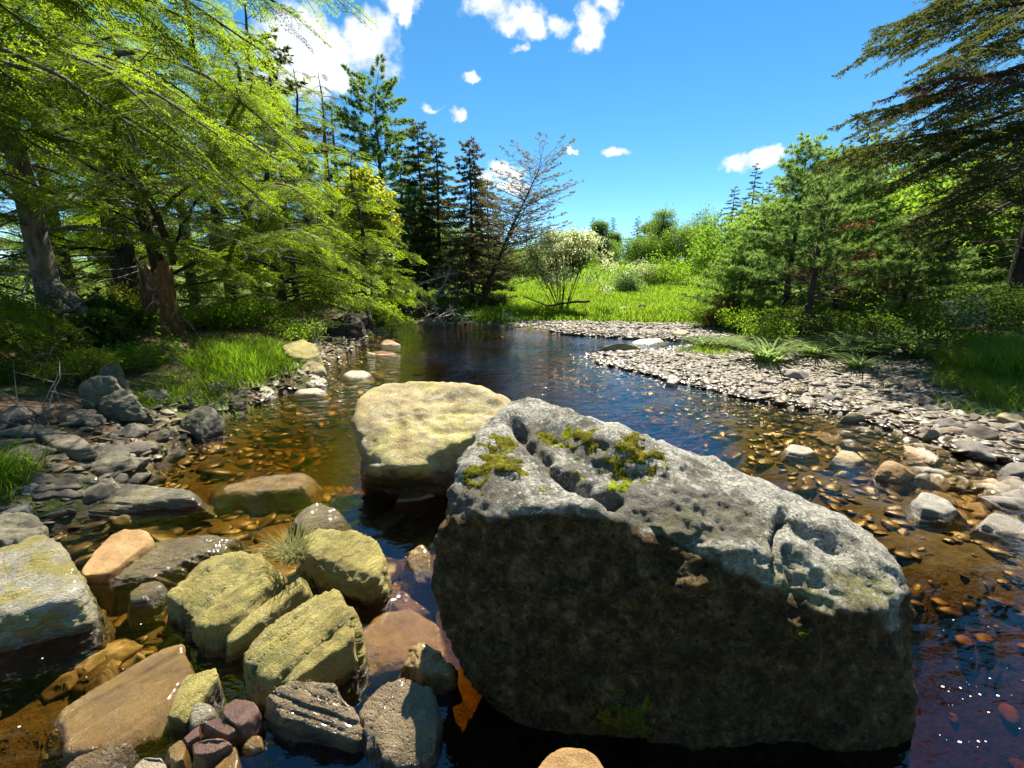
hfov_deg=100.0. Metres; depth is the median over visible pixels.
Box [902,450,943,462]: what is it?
sunken stone
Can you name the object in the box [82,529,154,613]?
speckled rock
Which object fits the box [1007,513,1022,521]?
sunken stone
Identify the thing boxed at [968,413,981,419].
bar stone
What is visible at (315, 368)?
round tan rock
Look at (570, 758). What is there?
orange stone
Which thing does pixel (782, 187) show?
white pine
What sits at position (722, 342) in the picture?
sedge clump
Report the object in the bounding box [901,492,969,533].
grey black stone
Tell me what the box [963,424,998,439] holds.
bar stone
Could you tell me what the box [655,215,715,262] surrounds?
broadleaf tree
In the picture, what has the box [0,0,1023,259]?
sky
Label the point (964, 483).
sunken stone
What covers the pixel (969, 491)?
shallow stone
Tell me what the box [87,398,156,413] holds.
grass clump
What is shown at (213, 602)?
schist slab
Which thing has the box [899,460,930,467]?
sunken stone
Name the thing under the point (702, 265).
broadleaf tree
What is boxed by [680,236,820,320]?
white pine
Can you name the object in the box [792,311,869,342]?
shrub
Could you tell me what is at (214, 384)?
bank rock
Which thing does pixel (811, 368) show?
bar stone
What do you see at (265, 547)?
sunken stone
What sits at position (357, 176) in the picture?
maple tree
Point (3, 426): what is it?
bank rock
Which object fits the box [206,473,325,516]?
sunken gold slab
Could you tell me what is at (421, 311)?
earth bank
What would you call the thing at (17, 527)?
dark rock
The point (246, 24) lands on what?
hemlock tree
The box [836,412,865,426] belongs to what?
brown oval stone
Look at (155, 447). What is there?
bank rock
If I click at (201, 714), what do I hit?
round stone
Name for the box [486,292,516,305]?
shrub
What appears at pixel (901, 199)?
broadleaf tree
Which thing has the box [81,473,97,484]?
ledge rock
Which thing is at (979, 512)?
sunken stone
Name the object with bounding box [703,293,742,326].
shrub
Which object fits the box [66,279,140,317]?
shrub
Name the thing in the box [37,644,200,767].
golden slab
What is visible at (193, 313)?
shrub
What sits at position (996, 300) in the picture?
shrub
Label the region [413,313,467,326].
brush mound
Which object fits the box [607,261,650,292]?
bush
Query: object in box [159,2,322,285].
hemlock tree
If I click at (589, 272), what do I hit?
upland grass
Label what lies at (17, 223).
hemlock tree
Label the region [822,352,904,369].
sedge clump
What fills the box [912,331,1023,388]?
tall grass clump
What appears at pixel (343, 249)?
hemlock tree
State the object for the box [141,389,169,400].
shaded flake rock
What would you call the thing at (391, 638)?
rock
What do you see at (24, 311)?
hemlock tree
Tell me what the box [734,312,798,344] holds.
shrub
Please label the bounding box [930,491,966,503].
sunken stone
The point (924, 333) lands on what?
sedge clump
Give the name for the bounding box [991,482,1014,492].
sunken stone
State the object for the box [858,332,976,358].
sedge clump
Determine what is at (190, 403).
bank rock
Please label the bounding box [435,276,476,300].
bleached root
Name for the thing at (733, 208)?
spruce tree
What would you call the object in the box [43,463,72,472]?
bank rock
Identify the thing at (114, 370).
dark bank boulder
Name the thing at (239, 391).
bank rock
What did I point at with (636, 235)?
spruce tree
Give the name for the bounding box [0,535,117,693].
schist rock
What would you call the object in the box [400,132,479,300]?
spruce tree
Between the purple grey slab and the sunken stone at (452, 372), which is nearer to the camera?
the purple grey slab
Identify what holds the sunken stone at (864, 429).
on the ground at (980, 675)
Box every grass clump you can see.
[0,427,75,486]
[0,443,69,500]
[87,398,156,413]
[130,377,230,406]
[133,390,157,405]
[156,359,239,386]
[164,375,256,420]
[174,340,255,373]
[179,358,276,389]
[187,335,291,365]
[191,330,259,350]
[201,347,291,381]
[213,336,294,359]
[221,331,285,346]
[221,351,302,380]
[241,335,295,358]
[260,353,308,371]
[906,335,1021,373]
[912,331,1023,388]
[920,334,1023,381]
[920,360,1021,392]
[924,389,1023,417]
[928,327,1023,354]
[935,323,1023,354]
[942,365,1023,411]
[948,328,1023,359]
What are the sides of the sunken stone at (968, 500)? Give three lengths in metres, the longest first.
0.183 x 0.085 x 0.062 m
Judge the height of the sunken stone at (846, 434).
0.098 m
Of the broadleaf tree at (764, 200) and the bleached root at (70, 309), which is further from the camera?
the broadleaf tree at (764, 200)
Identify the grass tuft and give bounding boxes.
[239,518,331,565]
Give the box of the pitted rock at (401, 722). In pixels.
[358,678,447,767]
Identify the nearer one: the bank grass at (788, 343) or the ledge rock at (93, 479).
the ledge rock at (93, 479)
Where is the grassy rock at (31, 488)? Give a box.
[10,483,38,493]
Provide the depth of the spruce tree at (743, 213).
54.98 m
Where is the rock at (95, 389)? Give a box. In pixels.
[78,375,121,409]
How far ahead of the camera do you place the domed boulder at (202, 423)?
4.46 m
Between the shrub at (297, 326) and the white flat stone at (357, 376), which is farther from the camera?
the shrub at (297, 326)
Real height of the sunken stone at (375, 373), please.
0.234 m
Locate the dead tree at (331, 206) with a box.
[312,95,348,290]
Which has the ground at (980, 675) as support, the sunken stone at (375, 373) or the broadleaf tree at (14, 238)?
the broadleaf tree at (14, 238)
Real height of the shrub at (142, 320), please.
0.961 m
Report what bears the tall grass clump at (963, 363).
on the gravel
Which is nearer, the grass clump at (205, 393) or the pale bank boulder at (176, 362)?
the grass clump at (205, 393)
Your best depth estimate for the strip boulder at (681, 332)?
11.35 m
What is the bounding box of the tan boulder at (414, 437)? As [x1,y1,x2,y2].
[351,381,511,510]
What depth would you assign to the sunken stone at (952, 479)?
3.52 m
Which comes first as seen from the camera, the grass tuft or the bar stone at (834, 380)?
the grass tuft
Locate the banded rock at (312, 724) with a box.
[264,681,363,767]
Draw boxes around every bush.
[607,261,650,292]
[638,248,704,284]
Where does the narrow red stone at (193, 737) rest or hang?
on the ground at (980, 675)
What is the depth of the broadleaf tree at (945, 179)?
15.95 m
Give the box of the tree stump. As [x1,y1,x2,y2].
[137,259,187,336]
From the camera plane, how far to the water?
8.79 m
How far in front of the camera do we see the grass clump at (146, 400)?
4.71 m
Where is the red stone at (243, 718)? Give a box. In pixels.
[222,699,271,763]
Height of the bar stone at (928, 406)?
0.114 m
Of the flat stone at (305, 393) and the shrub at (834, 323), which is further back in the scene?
the shrub at (834, 323)
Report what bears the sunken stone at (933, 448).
on the gravel
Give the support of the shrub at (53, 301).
on the ground at (980, 675)
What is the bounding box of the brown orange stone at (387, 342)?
[378,339,405,352]
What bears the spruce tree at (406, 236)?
on the ground at (980, 675)
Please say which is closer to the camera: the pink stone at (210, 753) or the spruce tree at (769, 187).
the pink stone at (210, 753)
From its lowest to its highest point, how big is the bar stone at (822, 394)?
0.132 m
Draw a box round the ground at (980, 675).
[0,259,1023,767]
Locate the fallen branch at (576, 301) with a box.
[522,288,589,305]
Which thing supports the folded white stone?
on the shore rubble
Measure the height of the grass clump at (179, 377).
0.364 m
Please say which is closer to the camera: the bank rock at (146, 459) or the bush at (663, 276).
the bank rock at (146, 459)
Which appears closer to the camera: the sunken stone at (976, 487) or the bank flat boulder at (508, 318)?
the sunken stone at (976, 487)
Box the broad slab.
[239,588,369,758]
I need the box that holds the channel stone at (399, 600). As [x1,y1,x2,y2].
[386,589,432,621]
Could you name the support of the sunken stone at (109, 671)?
on the ground at (980, 675)
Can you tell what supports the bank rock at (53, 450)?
on the ground at (980, 675)
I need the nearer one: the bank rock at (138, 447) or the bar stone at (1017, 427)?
the bank rock at (138, 447)
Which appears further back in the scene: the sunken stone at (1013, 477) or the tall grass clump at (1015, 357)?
the tall grass clump at (1015, 357)
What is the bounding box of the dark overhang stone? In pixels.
[879,379,901,387]
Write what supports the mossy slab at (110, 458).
on the ground at (980, 675)
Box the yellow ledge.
[392,492,446,526]
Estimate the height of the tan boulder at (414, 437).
1.151 m
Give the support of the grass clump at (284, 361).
on the ground at (980, 675)
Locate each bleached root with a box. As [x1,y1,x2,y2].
[52,287,118,314]
[411,254,456,286]
[416,272,448,303]
[429,258,456,303]
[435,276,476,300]
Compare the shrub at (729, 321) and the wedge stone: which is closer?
the wedge stone
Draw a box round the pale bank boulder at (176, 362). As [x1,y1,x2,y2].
[164,356,181,364]
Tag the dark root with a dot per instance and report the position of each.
(369, 320)
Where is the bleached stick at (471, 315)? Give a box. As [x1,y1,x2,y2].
[457,307,484,319]
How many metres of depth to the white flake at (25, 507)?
2.78 m
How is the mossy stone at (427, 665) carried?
on the ground at (980, 675)
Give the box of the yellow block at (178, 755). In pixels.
[164,740,193,767]
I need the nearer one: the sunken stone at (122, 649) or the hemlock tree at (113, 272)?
the sunken stone at (122, 649)
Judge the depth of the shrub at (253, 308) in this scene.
9.36 m
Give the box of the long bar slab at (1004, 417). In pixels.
[995,412,1023,427]
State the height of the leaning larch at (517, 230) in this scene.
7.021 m
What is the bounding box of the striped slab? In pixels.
[65,743,140,767]
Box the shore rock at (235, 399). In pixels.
[219,393,246,410]
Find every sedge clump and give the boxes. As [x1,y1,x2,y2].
[670,334,750,348]
[688,333,757,348]
[710,337,827,363]
[716,338,765,350]
[772,335,866,358]
[789,332,918,357]
[818,329,953,355]
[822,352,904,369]
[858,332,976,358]
[897,328,962,341]
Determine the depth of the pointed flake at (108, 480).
3.21 m
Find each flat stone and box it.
[127,581,168,633]
[290,388,332,405]
[340,370,376,387]
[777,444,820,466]
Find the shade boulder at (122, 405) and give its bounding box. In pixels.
[98,389,146,420]
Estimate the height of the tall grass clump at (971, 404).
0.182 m
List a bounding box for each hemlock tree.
[0,0,247,306]
[0,0,292,304]
[0,0,310,342]
[0,0,342,369]
[0,0,377,385]
[0,9,191,301]
[0,31,116,315]
[0,181,100,293]
[0,205,67,344]
[2,0,232,299]
[8,24,144,298]
[72,0,301,302]
[106,0,353,299]
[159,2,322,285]
[174,90,405,332]
[181,0,333,298]
[235,69,392,304]
[262,90,381,295]
[268,73,393,294]
[286,101,400,285]
[297,149,435,340]
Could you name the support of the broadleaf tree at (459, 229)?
on the ground at (980, 675)
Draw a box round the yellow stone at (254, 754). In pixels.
[240,735,272,767]
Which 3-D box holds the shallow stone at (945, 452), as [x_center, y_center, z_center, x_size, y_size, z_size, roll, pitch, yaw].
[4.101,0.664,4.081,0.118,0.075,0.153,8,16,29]
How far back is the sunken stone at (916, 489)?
3.47 m
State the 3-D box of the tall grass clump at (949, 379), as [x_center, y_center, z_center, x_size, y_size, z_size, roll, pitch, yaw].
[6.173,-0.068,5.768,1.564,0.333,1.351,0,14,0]
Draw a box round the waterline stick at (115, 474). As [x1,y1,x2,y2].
[106,455,151,478]
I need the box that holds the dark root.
[364,308,371,329]
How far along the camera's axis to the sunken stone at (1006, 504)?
3.10 m
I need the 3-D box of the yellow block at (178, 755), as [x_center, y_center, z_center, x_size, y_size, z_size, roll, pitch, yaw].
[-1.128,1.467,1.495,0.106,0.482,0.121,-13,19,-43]
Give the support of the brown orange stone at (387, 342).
on the ground at (980, 675)
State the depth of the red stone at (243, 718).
1.53 m
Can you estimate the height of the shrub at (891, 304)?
1.229 m
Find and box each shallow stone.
[832,414,841,419]
[876,458,884,463]
[881,450,891,454]
[890,458,903,462]
[935,450,953,456]
[945,459,958,463]
[954,488,973,493]
[991,465,1001,469]
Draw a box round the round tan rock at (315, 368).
[300,362,326,376]
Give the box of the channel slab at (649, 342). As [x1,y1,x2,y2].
[630,338,668,347]
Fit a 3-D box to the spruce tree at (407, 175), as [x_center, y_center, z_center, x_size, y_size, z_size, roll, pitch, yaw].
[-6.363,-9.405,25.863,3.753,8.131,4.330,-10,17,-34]
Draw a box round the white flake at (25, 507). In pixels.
[0,502,32,514]
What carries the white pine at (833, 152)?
on the ground at (980, 675)
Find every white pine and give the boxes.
[63,214,91,259]
[318,53,431,296]
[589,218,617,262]
[603,230,624,261]
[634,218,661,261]
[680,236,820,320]
[708,131,880,315]
[738,155,919,337]
[745,141,887,287]
[771,152,926,312]
[815,246,905,321]
[828,206,1008,327]
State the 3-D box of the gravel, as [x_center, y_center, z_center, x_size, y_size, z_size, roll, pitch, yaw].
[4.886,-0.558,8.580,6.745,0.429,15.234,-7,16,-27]
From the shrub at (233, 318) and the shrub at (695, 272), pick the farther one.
the shrub at (695, 272)
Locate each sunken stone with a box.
[40,670,78,701]
[50,638,143,678]
[84,661,120,693]
[94,526,160,549]
[108,514,138,530]
[120,650,155,671]
[250,542,277,558]
[266,551,288,561]
[338,386,357,394]
[354,378,375,388]
[362,352,375,359]
[368,371,385,380]
[388,379,400,382]
[432,373,444,378]
[444,367,468,376]
[805,431,831,437]
[817,435,843,447]
[831,429,855,438]
[837,439,866,452]
[852,427,879,435]
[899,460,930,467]
[901,443,943,450]
[902,446,939,467]
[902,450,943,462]
[907,466,952,477]
[911,485,920,494]
[912,473,933,490]
[916,450,937,466]
[929,473,950,492]
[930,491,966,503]
[935,493,957,507]
[946,475,959,492]
[953,475,972,489]
[964,502,988,519]
[965,496,973,502]
[968,467,981,473]
[969,478,997,482]
[970,482,991,493]
[972,495,1023,520]
[974,483,1001,495]
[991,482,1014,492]
[993,510,1023,522]
[994,476,1023,481]
[994,489,1023,499]
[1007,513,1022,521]
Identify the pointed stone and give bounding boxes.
[215,747,242,767]
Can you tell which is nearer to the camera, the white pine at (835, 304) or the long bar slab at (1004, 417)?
the long bar slab at (1004, 417)
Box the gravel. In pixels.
[500,319,1023,475]
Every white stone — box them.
[257,384,277,400]
[272,379,279,385]
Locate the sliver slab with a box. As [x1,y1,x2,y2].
[225,577,313,700]
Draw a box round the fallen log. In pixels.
[34,273,124,337]
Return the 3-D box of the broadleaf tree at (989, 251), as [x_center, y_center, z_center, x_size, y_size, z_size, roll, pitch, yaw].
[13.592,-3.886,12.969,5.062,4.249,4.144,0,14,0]
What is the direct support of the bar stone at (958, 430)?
on the gravel
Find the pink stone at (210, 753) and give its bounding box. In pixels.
[192,738,233,767]
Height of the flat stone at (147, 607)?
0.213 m
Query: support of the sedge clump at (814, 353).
on the gravel
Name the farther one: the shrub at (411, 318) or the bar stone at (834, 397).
the shrub at (411, 318)
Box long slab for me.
[83,483,216,528]
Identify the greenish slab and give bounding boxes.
[167,668,226,747]
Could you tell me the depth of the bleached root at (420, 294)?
16.84 m
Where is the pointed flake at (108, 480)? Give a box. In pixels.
[103,474,116,485]
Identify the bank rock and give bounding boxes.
[0,406,40,426]
[0,423,10,429]
[0,425,23,435]
[0,440,14,450]
[3,425,53,437]
[3,444,43,467]
[8,438,35,444]
[21,472,53,484]
[31,481,56,499]
[32,443,56,456]
[34,479,58,491]
[39,453,69,463]
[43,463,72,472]
[53,477,80,489]
[54,489,79,497]
[56,404,73,409]
[58,417,101,426]
[59,409,98,421]
[61,473,83,479]
[76,489,84,497]
[80,426,96,431]
[82,414,106,426]
[82,482,115,502]
[97,472,128,483]
[112,423,152,437]
[124,440,160,455]
[126,472,152,484]
[134,457,152,468]
[142,474,166,484]
[147,441,160,451]
[149,471,160,474]
[154,462,174,472]
[164,446,188,463]
[176,401,194,406]
[183,395,194,400]
[187,372,210,376]
[206,381,224,391]
[233,388,251,393]
[233,411,248,420]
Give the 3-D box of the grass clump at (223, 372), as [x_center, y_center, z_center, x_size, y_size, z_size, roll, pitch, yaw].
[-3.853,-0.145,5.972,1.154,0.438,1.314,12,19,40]
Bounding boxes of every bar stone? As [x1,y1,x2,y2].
[644,369,653,375]
[752,387,760,392]
[762,380,778,384]
[781,369,809,379]
[785,386,802,394]
[802,367,814,370]
[819,392,828,396]
[822,395,842,400]
[825,378,840,382]
[860,406,881,414]
[873,419,886,424]
[898,396,908,400]
[900,387,907,392]
[903,381,917,386]
[905,393,918,397]
[912,396,937,404]
[915,426,931,433]
[915,433,924,438]
[925,404,940,410]
[934,427,951,434]
[936,418,967,428]
[941,426,963,434]
[942,397,959,403]
[947,416,966,422]
[953,440,996,463]
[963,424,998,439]
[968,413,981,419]
[977,411,992,416]
[984,445,1002,451]
[1003,422,1023,432]
[1007,438,1023,443]
[1007,454,1023,459]
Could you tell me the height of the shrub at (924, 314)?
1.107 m
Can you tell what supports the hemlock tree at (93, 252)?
on the ground at (980, 675)
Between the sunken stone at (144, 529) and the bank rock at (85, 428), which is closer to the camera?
the sunken stone at (144, 529)
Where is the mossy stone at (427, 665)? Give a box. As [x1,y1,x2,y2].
[397,642,465,767]
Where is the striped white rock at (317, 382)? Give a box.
[306,374,327,388]
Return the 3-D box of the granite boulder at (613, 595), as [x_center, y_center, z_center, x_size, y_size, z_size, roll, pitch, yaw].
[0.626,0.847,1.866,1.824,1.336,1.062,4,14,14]
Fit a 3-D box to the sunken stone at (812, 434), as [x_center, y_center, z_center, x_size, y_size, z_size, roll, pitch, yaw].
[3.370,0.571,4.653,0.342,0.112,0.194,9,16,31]
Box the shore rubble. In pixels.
[0,308,379,548]
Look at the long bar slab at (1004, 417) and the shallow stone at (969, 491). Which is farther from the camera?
the long bar slab at (1004, 417)
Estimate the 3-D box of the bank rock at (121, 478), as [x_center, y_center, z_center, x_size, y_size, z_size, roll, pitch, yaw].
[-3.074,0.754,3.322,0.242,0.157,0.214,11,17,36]
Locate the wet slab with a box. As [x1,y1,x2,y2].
[114,535,252,612]
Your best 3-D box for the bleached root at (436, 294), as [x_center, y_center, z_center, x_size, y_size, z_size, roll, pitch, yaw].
[-2.607,-4.011,16.696,1.307,1.814,1.051,0,14,0]
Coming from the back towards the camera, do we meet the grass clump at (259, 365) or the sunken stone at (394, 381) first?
the sunken stone at (394, 381)
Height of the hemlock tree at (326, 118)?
11.852 m
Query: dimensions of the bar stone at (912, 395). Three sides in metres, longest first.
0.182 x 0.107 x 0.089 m
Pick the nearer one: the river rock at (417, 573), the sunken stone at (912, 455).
the river rock at (417, 573)
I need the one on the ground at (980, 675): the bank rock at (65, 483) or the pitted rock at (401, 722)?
the pitted rock at (401, 722)
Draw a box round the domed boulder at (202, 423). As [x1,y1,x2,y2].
[180,406,226,441]
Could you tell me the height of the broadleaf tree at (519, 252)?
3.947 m
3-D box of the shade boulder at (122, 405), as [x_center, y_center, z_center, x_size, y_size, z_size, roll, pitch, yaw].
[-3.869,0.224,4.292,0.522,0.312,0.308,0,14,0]
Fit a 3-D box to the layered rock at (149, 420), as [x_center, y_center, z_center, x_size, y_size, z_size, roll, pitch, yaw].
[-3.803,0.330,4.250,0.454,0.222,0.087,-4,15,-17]
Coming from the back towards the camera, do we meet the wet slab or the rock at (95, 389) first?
the rock at (95, 389)
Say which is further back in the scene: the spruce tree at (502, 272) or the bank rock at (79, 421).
the spruce tree at (502, 272)
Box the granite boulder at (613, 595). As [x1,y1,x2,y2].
[431,397,918,767]
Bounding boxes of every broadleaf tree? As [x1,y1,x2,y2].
[0,228,75,261]
[294,189,352,251]
[426,218,481,256]
[480,243,552,275]
[520,242,582,268]
[568,247,599,266]
[607,230,669,264]
[645,203,681,261]
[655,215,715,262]
[679,219,745,287]
[683,203,722,258]
[685,191,795,295]
[736,185,793,225]
[811,175,997,307]
[845,123,968,301]
[859,101,1023,221]
[876,182,1023,307]
[910,144,1022,281]
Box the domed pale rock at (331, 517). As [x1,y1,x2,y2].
[284,503,352,546]
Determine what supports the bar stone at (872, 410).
on the ground at (980, 675)
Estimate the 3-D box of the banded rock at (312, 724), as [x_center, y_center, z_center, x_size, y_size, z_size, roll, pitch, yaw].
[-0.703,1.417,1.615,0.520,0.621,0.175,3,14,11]
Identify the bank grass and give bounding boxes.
[678,343,711,352]
[692,345,733,354]
[767,340,812,345]
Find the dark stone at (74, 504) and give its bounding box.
[61,502,76,508]
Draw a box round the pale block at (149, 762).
[134,757,166,767]
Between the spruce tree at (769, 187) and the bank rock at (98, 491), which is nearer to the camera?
the bank rock at (98, 491)
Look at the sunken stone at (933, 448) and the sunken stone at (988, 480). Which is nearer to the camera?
the sunken stone at (988, 480)
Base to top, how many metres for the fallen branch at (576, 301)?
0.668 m
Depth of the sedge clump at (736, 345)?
8.98 m
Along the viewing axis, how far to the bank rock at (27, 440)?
3.52 m
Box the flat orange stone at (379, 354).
[368,351,403,366]
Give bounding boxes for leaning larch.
[435,132,583,306]
[439,172,566,304]
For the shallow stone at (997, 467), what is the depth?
3.79 m
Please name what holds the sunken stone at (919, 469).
on the ground at (980, 675)
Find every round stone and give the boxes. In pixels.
[189,702,218,732]
[922,429,939,441]
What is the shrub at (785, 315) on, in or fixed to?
on the ground at (980, 675)
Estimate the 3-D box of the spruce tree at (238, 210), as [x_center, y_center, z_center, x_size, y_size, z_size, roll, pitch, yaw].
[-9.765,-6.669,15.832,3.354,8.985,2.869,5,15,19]
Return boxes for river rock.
[400,545,438,615]
[866,461,916,493]
[967,513,1023,557]
[983,478,1023,495]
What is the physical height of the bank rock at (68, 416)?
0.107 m
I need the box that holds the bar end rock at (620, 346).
[593,343,640,352]
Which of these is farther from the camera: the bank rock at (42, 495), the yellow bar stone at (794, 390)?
the yellow bar stone at (794, 390)
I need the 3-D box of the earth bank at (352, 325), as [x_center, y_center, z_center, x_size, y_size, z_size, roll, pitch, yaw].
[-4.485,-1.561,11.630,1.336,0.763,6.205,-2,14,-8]
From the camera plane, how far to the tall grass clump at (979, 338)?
7.21 m
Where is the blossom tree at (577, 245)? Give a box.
[518,225,622,308]
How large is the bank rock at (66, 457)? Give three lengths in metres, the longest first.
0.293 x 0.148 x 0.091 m
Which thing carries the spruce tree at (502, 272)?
on the ground at (980, 675)
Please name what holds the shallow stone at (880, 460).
on the ground at (980, 675)
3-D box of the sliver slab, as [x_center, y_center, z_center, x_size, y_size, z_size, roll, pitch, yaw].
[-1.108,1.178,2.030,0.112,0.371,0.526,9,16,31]
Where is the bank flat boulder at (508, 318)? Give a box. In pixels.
[506,316,518,321]
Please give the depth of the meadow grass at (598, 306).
17.30 m
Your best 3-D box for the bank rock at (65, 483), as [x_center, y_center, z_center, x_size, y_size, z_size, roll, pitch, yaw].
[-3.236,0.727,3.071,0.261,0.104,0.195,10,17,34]
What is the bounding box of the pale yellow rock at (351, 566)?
[296,528,392,627]
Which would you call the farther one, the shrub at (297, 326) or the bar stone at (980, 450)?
the shrub at (297, 326)
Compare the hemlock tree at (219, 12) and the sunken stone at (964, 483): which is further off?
the hemlock tree at (219, 12)
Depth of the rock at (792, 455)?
3.98 m
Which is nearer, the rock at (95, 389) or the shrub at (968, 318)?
the rock at (95, 389)
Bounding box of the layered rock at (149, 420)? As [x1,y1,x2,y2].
[102,407,155,424]
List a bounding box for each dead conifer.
[433,241,492,307]
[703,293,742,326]
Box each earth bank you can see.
[292,312,371,342]
[370,304,456,324]
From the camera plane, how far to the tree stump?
8.04 m
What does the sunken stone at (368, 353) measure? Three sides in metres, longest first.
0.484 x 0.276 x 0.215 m
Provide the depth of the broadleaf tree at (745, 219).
21.24 m
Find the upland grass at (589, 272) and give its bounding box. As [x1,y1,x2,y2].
[355,261,783,289]
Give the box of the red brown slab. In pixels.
[203,719,240,758]
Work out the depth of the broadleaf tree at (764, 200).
24.49 m
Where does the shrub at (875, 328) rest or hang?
on the ground at (980, 675)
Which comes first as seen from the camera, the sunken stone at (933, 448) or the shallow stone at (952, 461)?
the shallow stone at (952, 461)
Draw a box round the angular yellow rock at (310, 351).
[282,339,326,379]
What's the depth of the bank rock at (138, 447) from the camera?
3.80 m
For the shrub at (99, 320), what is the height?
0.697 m
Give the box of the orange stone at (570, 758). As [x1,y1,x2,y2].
[538,748,602,767]
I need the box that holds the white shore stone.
[665,377,678,389]
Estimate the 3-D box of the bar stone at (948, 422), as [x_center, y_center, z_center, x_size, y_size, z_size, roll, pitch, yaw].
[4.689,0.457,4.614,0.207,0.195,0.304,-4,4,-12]
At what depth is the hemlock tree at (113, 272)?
12.05 m
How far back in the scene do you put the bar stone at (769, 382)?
6.32 m
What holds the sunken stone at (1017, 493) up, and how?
on the ground at (980, 675)
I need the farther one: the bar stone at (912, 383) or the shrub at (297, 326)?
the shrub at (297, 326)
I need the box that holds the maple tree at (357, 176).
[333,162,404,298]
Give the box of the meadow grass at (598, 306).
[374,280,991,327]
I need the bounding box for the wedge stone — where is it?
[825,450,865,477]
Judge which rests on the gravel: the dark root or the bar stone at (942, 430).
the bar stone at (942, 430)
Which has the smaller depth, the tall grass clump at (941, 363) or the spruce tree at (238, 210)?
the tall grass clump at (941, 363)
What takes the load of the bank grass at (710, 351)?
on the gravel
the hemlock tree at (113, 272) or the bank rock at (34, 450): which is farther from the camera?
the hemlock tree at (113, 272)
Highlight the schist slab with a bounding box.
[161,551,287,703]
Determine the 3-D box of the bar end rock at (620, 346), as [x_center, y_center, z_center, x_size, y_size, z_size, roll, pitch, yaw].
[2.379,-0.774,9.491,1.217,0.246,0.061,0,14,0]
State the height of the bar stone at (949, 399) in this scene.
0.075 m
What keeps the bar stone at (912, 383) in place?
on the ground at (980, 675)
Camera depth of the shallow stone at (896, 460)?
4.01 m
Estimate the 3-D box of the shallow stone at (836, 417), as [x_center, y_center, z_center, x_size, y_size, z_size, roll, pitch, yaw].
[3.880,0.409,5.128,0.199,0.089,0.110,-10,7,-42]
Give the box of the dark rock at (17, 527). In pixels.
[0,512,49,547]
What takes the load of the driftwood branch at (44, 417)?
on the ground at (980, 675)
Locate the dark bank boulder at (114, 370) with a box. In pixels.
[98,363,129,389]
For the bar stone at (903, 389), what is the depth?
5.82 m
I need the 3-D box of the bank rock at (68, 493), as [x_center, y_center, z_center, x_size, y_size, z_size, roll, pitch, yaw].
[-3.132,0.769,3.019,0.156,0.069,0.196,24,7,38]
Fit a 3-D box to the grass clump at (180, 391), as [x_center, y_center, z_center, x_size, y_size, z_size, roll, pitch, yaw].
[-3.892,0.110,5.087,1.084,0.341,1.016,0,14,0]
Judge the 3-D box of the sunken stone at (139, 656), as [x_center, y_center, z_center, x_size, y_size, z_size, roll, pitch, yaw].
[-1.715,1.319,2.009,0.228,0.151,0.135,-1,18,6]
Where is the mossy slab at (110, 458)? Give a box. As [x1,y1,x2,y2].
[77,444,140,475]
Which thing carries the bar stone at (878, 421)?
on the gravel
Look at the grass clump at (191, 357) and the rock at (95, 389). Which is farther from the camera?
the grass clump at (191, 357)
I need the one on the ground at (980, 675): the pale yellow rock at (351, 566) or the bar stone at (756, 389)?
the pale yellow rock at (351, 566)
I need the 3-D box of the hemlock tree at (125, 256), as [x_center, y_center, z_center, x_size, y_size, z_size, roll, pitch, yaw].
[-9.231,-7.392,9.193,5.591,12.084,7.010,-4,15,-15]
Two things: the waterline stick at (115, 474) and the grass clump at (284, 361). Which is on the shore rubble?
the waterline stick at (115, 474)
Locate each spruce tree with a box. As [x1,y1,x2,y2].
[202,64,303,297]
[225,26,334,299]
[379,158,443,293]
[379,184,455,299]
[387,119,454,295]
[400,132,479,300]
[423,136,518,303]
[466,177,516,293]
[610,217,617,261]
[625,218,641,262]
[713,187,741,248]
[735,199,748,223]
[740,163,763,221]
[755,180,775,225]
[801,0,1023,330]
[848,135,893,292]
[856,118,885,176]
[969,112,1023,278]
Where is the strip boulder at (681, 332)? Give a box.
[671,330,689,335]
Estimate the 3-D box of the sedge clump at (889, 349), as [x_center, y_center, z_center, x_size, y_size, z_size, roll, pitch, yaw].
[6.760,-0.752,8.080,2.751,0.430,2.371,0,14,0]
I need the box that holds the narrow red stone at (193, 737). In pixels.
[183,724,202,758]
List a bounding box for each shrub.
[0,284,83,343]
[24,344,130,386]
[59,306,138,348]
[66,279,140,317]
[76,287,164,342]
[100,332,192,371]
[121,298,140,310]
[174,293,243,330]
[192,300,254,329]
[196,291,273,329]
[235,292,297,328]
[260,314,328,341]
[394,316,422,331]
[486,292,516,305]
[619,257,657,283]
[664,283,727,317]
[677,266,708,276]
[687,302,721,326]
[713,305,764,331]
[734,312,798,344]
[756,304,825,334]
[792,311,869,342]
[836,305,905,340]
[844,288,932,330]
[878,283,1023,357]
[890,294,953,330]
[930,274,1023,335]
[980,277,1023,333]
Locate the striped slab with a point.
(124, 755)
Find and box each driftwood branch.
[0,361,92,427]
[1,401,74,430]
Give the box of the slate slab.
[27,421,97,460]
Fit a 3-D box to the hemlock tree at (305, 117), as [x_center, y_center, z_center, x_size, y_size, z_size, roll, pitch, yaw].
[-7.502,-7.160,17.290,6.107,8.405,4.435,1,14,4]
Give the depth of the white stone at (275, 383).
6.20 m
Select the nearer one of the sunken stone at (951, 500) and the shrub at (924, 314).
the sunken stone at (951, 500)
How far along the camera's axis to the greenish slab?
1.63 m
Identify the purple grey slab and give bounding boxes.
[991,462,1023,478]
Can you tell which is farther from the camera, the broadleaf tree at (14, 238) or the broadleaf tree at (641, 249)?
the broadleaf tree at (641, 249)

